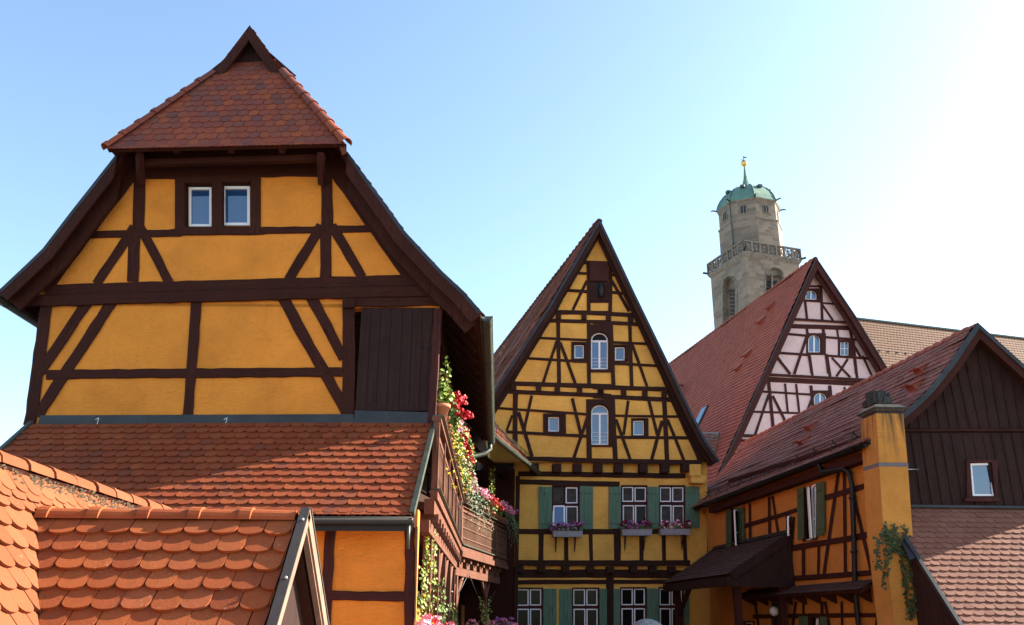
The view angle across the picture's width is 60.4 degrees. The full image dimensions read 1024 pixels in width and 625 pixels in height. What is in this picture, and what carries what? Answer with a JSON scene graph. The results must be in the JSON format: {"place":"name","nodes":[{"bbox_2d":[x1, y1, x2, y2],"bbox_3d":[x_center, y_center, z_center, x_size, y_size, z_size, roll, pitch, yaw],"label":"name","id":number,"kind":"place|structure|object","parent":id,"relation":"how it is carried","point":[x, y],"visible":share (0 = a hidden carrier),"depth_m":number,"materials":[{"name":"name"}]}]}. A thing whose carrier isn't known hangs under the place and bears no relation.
{"place":"outdoors","nodes":[
{"label":"outdoors","id":0,"kind":"place"},
{"bbox_2d":[0,450,329,624],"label":"tiled house","id":1,"kind":"structure","parent":0,"point":[75,550],"depth_m":5.62,"materials":[{"name":"orange tile"}]},
{"bbox_2d":[416,613,436,624],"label":"potted flowers","id":2,"kind":"object","parent":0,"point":[425,620],"visible":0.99,"depth_m":11.81,"materials":[{"name":"pink plant"}]},
{"bbox_2d":[430,615,443,624],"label":"potted flowers","id":3,"kind":"object","parent":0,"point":[434,619],"visible":0.6,"depth_m":12.10,"materials":[{"name":"pink plant"}]},
{"bbox_2d":[0,0,1023,445],"label":"sky","id":4,"kind":"structure","parent":0,"point":[889,134],"materials":[{"name":"blue"}]},
{"bbox_2d":[461,218,719,624],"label":"half timbered house","id":5,"kind":"structure","parent":0,"point":[595,419],"depth_m":27.85,"materials":[{"name":"yellow paint"}]},
{"bbox_2d":[518,588,556,624],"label":"window","id":6,"kind":"structure","parent":5,"relation":"in","point":[527,614],"depth_m":26.36,"materials":[{"name":"white paint"}]},
{"bbox_2d":[545,413,565,433],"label":"window","id":7,"kind":"structure","parent":5,"relation":"in","point":[553,421],"depth_m":28.00,"materials":[{"name":"white paint"}]},
{"bbox_2d":[539,485,592,528],"bbox_3d":[1.675,6.024,27.288,1.714,1.370,0.287,2,-19,-6],"label":"window","id":8,"kind":"structure","parent":5,"relation":"in","point":[553,500],"depth_m":27.30,"materials":[{"name":"white paint"}]},
{"bbox_2d":[550,521,584,551],"bbox_3d":[1.671,6.806,26.788,1.100,0.926,0.385,2,-19,-6],"label":"window box","id":9,"kind":"object","parent":5,"relation":"attached to","point":[569,530],"visible":1,"depth_m":26.75,"materials":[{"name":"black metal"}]},
{"bbox_2d":[571,342,586,361],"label":"window","id":10,"kind":"structure","parent":5,"relation":"in","point":[578,349],"depth_m":28.88,"materials":[{"name":"white paint"}]},
{"bbox_2d":[559,588,606,624],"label":"window","id":11,"kind":"structure","parent":5,"relation":"in","point":[573,610],"depth_m":26.50,"materials":[{"name":"white paint"}]},
{"bbox_2d":[587,324,610,372],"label":"window","id":12,"kind":"structure","parent":5,"relation":"in","point":[600,345],"depth_m":29.01,"materials":[{"name":"white paint"}]},
{"bbox_2d":[587,399,611,446],"bbox_3d":[2.799,3.544,28.156,0.845,1.571,0.160,2,-19,-6],"label":"window","id":13,"kind":"structure","parent":5,"relation":"in","point":[599,414],"depth_m":28.20,"materials":[{"name":"glass"}]},
{"bbox_2d":[614,344,628,361],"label":"window","id":14,"kind":"structure","parent":5,"relation":"in","point":[621,351],"depth_m":29.02,"materials":[{"name":"white paint"}]},
{"bbox_2d":[609,485,658,528],"bbox_3d":[3.808,6.087,27.554,1.653,1.363,0.203,2,-19,-6],"label":"window","id":15,"kind":"structure","parent":5,"relation":"in","point":[645,499],"depth_m":27.55,"materials":[{"name":"white paint"}]},
{"bbox_2d":[619,519,653,550],"bbox_3d":[3.817,6.827,27.028,1.118,0.920,0.384,2,-19,-5],"label":"window box","id":16,"kind":"object","parent":5,"relation":"attached to","point":[645,529],"visible":1,"depth_m":26.99,"materials":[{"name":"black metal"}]},
{"bbox_2d":[614,587,658,624],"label":"window","id":17,"kind":"structure","parent":5,"relation":"in","point":[632,605],"depth_m":26.68,"materials":[{"name":"white paint"}]},
{"bbox_2d":[631,418,648,435],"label":"window","id":18,"kind":"structure","parent":5,"relation":"in","point":[637,427],"depth_m":28.26,"materials":[{"name":"white paint"}]},
{"bbox_2d":[658,587,688,624],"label":"window","id":19,"kind":"structure","parent":5,"relation":"in","point":[666,599],"depth_m":26.77,"materials":[{"name":"white paint"}]},
{"bbox_2d":[658,519,691,549],"bbox_3d":[5.024,6.845,27.154,1.101,0.918,0.389,2,-19,-6],"label":"window box","id":20,"kind":"object","parent":5,"relation":"attached to","point":[673,528],"visible":1,"depth_m":27.12,"materials":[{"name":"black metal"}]},
{"bbox_2d":[659,485,699,527],"bbox_3d":[5.251,6.106,27.712,1.375,1.328,0.203,2,-19,-6],"label":"window","id":21,"kind":"structure","parent":5,"relation":"in","point":[669,495],"depth_m":27.72,"materials":[{"name":"white paint"}]},
{"bbox_2d":[633,619,660,624],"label":"stone pillar","id":22,"kind":"structure","parent":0,"point":[646,622],"depth_m":15.41,"materials":[{"name":"stone"}]},
{"bbox_2d":[703,156,805,328],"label":"church tower","id":23,"kind":"structure","parent":0,"point":[753,263],"depth_m":125.42,"materials":[{"name":"stone"}]},
{"bbox_2d":[722,211,727,221],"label":"octagon window","id":24,"kind":"structure","parent":23,"relation":"in","point":[724,214],"depth_m":128.59,"materials":[{"name":"stone"}]},
{"bbox_2d":[739,204,747,214],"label":"octagon window","id":25,"kind":"structure","parent":23,"relation":"in","point":[743,208],"depth_m":126.38,"materials":[{"name":"stone"}]},
{"bbox_2d":[762,204,768,213],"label":"octagon window","id":26,"kind":"structure","parent":23,"relation":"in","point":[765,208],"depth_m":126.20,"materials":[{"name":"stone"}]},
{"bbox_2d":[669,257,886,484],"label":"half timbered house","id":27,"kind":"structure","parent":0,"point":[798,340],"depth_m":44.26,"materials":[{"name":"red tile"}]},
{"bbox_2d":[805,288,819,300],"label":"window","id":28,"kind":"structure","parent":27,"relation":"in","point":[813,293],"depth_m":44.96,"materials":[{"name":"white paint"}]},
{"bbox_2d":[806,333,825,354],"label":"window","id":29,"kind":"structure","parent":27,"relation":"in","point":[816,342],"depth_m":44.06,"materials":[{"name":"white paint"}]},
{"bbox_2d":[813,390,828,404],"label":"window","id":30,"kind":"structure","parent":27,"relation":"in","point":[818,395],"depth_m":43.17,"materials":[{"name":"glass"}]},
{"bbox_2d":[838,340,853,355],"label":"window","id":31,"kind":"structure","parent":27,"relation":"in","point":[845,348],"depth_m":44.31,"materials":[{"name":"white paint"}]},
{"bbox_2d":[857,317,1023,366],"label":"church","id":32,"kind":"structure","parent":0,"point":[894,342],"depth_m":125.86,"materials":[{"name":"tile"}]},
{"label":"ground","id":33,"kind":"structure","parent":0,"visible":0},
{"bbox_2d":[0,25,494,624],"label":"half timbered house","id":34,"kind":"structure","parent":33,"relation":"on","point":[230,285],"depth_m":13.28,"materials":[{"name":"paint"}]},
{"bbox_2d":[175,177,215,233],"bbox_3d":[-5.035,-1.679,14.064,0.788,1.015,0.160,0,-19,2],"label":"window","id":35,"kind":"structure","parent":34,"relation":"in","point":[202,190],"depth_m":14.08,"materials":[{"name":"white paint"}]},
{"bbox_2d":[216,177,260,233],"bbox_3d":[-4.347,-1.680,14.033,0.828,1.004,0.160,0,-19,2],"label":"window","id":36,"kind":"structure","parent":34,"relation":"in","point":[238,203],"depth_m":14.05,"materials":[{"name":"white paint"}]},
{"bbox_2d":[416,528,441,621],"bbox_3d":[-1.207,5.547,11.926,0.302,5.486,0.899,-3,-19,8],"label":"climbing vine","id":37,"kind":"object","parent":34,"relation":"attached to","point":[426,581],"visible":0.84,"depth_m":12.49,"materials":[{"name":"green plant"}]},
{"bbox_2d":[437,578,450,624],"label":"climbing vine","id":38,"kind":"object","parent":34,"relation":"attached to","point":[443,604],"visible":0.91,"depth_m":14.50,"materials":[{"name":"green plant"}]},
{"bbox_2d":[436,356,454,418],"bbox_3d":[-1.032,1.106,12.978,0.396,0.983,0.371,0,-19,0],"label":"potted plant","id":39,"kind":"object","parent":34,"relation":"on","point":[443,406],"visible":0.85,"depth_m":12.87,"materials":[{"name":"green plant"}]},
{"bbox_2d":[446,390,466,424],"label":"potted plant","id":40,"kind":"object","parent":34,"relation":"on","point":[457,401],"visible":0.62,"depth_m":13.36,"materials":[{"name":"red plant"}]},
{"bbox_2d":[451,419,466,446],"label":"potted plant","id":41,"kind":"object","parent":34,"relation":"on","point":[460,429],"visible":0.25,"depth_m":15.01,"materials":[{"name":"pink plant"}]},
{"bbox_2d":[447,400,473,431],"bbox_3d":[-0.916,1.674,14.021,0.596,0.599,0.492,12,-22,-30],"label":"potted plant","id":42,"kind":"object","parent":34,"relation":"on","point":[459,417],"visible":0.32,"depth_m":13.97,"materials":[{"name":"red plant"}]},
{"bbox_2d":[445,419,476,482],"bbox_3d":[-0.881,2.248,14.418,0.613,1.072,0.346,0,-19,0],"label":"potted plant","id":43,"kind":"object","parent":34,"relation":"on","point":[454,429],"visible":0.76,"depth_m":14.43,"materials":[{"name":"green plant"}]},
{"bbox_2d":[453,425,471,452],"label":"potted plant","id":44,"kind":"object","parent":34,"relation":"on","point":[463,435],"visible":0.27,"depth_m":15.66,"materials":[{"name":"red plant"}]},
{"bbox_2d":[453,443,472,489],"bbox_3d":[-0.965,2.848,16.256,0.520,0.961,0.325,0,-19,0],"label":"potted plant","id":45,"kind":"object","parent":34,"relation":"on","point":[456,455],"visible":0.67,"depth_m":16.25,"materials":[{"name":"green plant"}]},
{"bbox_2d":[456,441,473,465],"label":"potted plant","id":46,"kind":"object","parent":34,"relation":"on","point":[469,447],"visible":0.29,"depth_m":17.01,"materials":[{"name":"red plant"}]},
{"bbox_2d":[458,469,475,493],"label":"potted plant","id":47,"kind":"object","parent":34,"relation":"on","point":[468,480],"visible":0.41,"depth_m":19.23,"materials":[{"name":"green plant"}]},
{"bbox_2d":[459,455,475,478],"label":"potted plant","id":48,"kind":"object","parent":34,"relation":"on","point":[472,462],"visible":0.18,"depth_m":18.45,"materials":[{"name":"red plant"}]},
{"bbox_2d":[457,458,478,512],"bbox_3d":[-0.943,3.418,17.681,0.569,1.197,0.428,14,-23,-34],"label":"potted plant","id":49,"kind":"object","parent":34,"relation":"on","point":[462,465],"visible":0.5,"depth_m":17.71,"materials":[{"name":"green plant"}]},
{"bbox_2d":[461,467,475,488],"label":"potted plant","id":50,"kind":"object","parent":34,"relation":"on","point":[468,478],"visible":0.28,"depth_m":20.03,"materials":[{"name":"green plant"}]},
{"bbox_2d":[463,477,477,492],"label":"potted plant","id":51,"kind":"object","parent":34,"relation":"on","point":[470,481],"visible":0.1,"depth_m":20.75,"materials":[{"name":"pink plant"}]},
{"bbox_2d":[464,488,480,522],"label":"potted plant","id":52,"kind":"object","parent":34,"relation":"on","point":[468,493],"visible":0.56,"depth_m":21.22,"materials":[{"name":"green plant"}]},
{"bbox_2d":[450,603,457,624],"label":"climbing vine","id":53,"kind":"object","parent":33,"relation":"on","point":[453,616],"visible":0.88,"depth_m":19.15,"materials":[{"name":"green plant"}]},
{"bbox_2d":[416,422,541,624],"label":"connecting wing","id":54,"kind":"structure","parent":33,"relation":"on","point":[484,570],"depth_m":25.46,"materials":[{"name":"brown wood"}]},
{"bbox_2d":[463,483,480,502],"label":"potted plant","id":55,"kind":"object","parent":54,"relation":"on","point":[466,500],"visible":0.29,"depth_m":21.68,"materials":[{"name":"pink plant"}]},
{"bbox_2d":[466,619,477,624],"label":"potted flowers","id":56,"kind":"object","parent":54,"relation":"on","point":[472,620],"visible":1,"depth_m":21.20,"materials":[{"name":"pink plant"}]},
{"bbox_2d":[468,491,484,532],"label":"potted plant","id":57,"kind":"object","parent":54,"relation":"on","point":[473,495],"visible":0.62,"depth_m":22.07,"materials":[{"name":"green plant"}]},
{"bbox_2d":[472,487,490,506],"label":"potted plant","id":58,"kind":"object","parent":54,"relation":"on","point":[483,493],"visible":0.59,"depth_m":22.58,"materials":[{"name":"pink plant"}]},
{"bbox_2d":[478,596,491,624],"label":"climbing vine","id":59,"kind":"object","parent":54,"relation":"attached to","point":[487,617],"visible":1,"depth_m":22.44,"materials":[{"name":"green plant"}]},
{"bbox_2d":[476,495,493,536],"bbox_3d":[-0.742,5.347,22.963,0.564,1.182,0.300,0,-19,0],"label":"potted plant","id":60,"kind":"object","parent":54,"relation":"on","point":[483,514],"visible":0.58,"depth_m":22.99,"materials":[{"name":"green plant"}]},
{"bbox_2d":[479,494,495,510],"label":"potted plant","id":61,"kind":"object","parent":54,"relation":"on","point":[489,498],"visible":0.6,"depth_m":23.51,"materials":[{"name":"pink plant"}]},
{"bbox_2d":[484,497,498,513],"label":"potted plant","id":62,"kind":"object","parent":54,"relation":"on","point":[495,502],"visible":0.43,"depth_m":23.95,"materials":[{"name":"red plant"}]},
{"bbox_2d":[489,467,497,516],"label":"potted plant","id":63,"kind":"object","parent":54,"relation":"on","point":[493,513],"visible":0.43,"depth_m":25.05,"materials":[{"name":"green plant"}]},
{"bbox_2d":[486,502,501,514],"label":"potted plant","id":64,"kind":"object","parent":54,"relation":"on","point":[492,508],"visible":0.32,"depth_m":24.38,"materials":[{"name":"green plant"}]},
{"bbox_2d":[494,505,505,518],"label":"potted plant","id":65,"kind":"object","parent":54,"relation":"on","point":[500,509],"visible":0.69,"depth_m":25.22,"materials":[{"name":"red plant"}]},
{"bbox_2d":[494,616,509,624],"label":"potted flowers","id":66,"kind":"object","parent":54,"relation":"on","point":[498,620],"visible":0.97,"depth_m":23.13,"materials":[{"name":"purple plant"}]},
{"bbox_2d":[497,500,512,520],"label":"potted plant","id":67,"kind":"object","parent":54,"relation":"on","point":[502,502],"visible":0.48,"depth_m":25.67,"materials":[{"name":"pink plant"}]},
{"bbox_2d":[499,504,515,522],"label":"potted plant","id":68,"kind":"object","parent":54,"relation":"on","point":[512,512],"visible":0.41,"depth_m":26.23,"materials":[{"name":"purple plant"}]},
{"bbox_2d":[502,617,517,624],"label":"potted flowers","id":69,"kind":"object","parent":54,"relation":"on","point":[504,620],"visible":0.88,"depth_m":23.18,"materials":[{"name":"purple plant"}]},
{"bbox_2d":[502,514,518,550],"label":"potted plant","id":70,"kind":"object","parent":54,"relation":"on","point":[505,520],"visible":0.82,"depth_m":26.41,"materials":[{"name":"green plant"}]},
{"bbox_2d":[502,508,518,533],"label":"potted plant","id":71,"kind":"object","parent":54,"relation":"on","point":[517,510],"visible":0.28,"depth_m":26.76,"materials":[{"name":"green plant"}]},
{"bbox_2d":[663,322,1023,624],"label":"half timbered house","id":72,"kind":"structure","parent":33,"relation":"on","point":[925,446],"depth_m":18.02,"materials":[{"name":"brown tile"}]},
{"bbox_2d":[726,507,744,547],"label":"window","id":73,"kind":"structure","parent":72,"relation":"in","point":[735,531],"depth_m":24.30,"materials":[{"name":"white paint"}]},
{"bbox_2d":[743,621,754,624],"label":"window","id":74,"kind":"structure","parent":72,"relation":"in","point":[745,622],"depth_m":23.49,"materials":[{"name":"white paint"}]},
{"bbox_2d":[769,607,777,615],"bbox_3d":[6.396,7.231,21.296,0.322,0.220,0.215,0,-19,0],"label":"globe lamp","id":75,"kind":"object","parent":72,"relation":"attached to","point":[773,611],"visible":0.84,"depth_m":21.22,"materials":[{"name":"white glass"}]},
{"bbox_2d":[786,515,791,535],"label":"window","id":76,"kind":"structure","parent":72,"relation":"in","point":[788,517],"depth_m":21.09,"materials":[{"name":"white paint"}]},
{"bbox_2d":[797,481,824,541],"bbox_3d":[6.845,4.535,20.000,0.360,1.218,1.608,0,-19,0],"label":"window","id":77,"kind":"structure","parent":72,"relation":"in","point":[810,500],"depth_m":19.97,"materials":[{"name":"white paint"}]},
{"bbox_2d":[799,613,826,624],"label":"window","id":78,"kind":"structure","parent":72,"relation":"in","point":[803,620],"depth_m":19.93,"materials":[{"name":"white paint"}]},
{"bbox_2d":[872,521,917,620],"bbox_3d":[7.063,4.744,16.194,0.843,1.769,0.111,1,-19,-2],"label":"ivy","id":79,"kind":"object","parent":72,"relation":"attached to","point":[896,542],"visible":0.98,"depth_m":16.26,"materials":[{"name":"green plant"}]},
{"bbox_2d":[963,460,999,501],"bbox_3d":[9.290,3.345,17.484,0.833,0.836,0.220,1,-19,-2],"label":"window","id":80,"kind":"structure","parent":72,"relation":"in","point":[978,483],"depth_m":17.48,"materials":[{"name":"white paint"}]}
]}

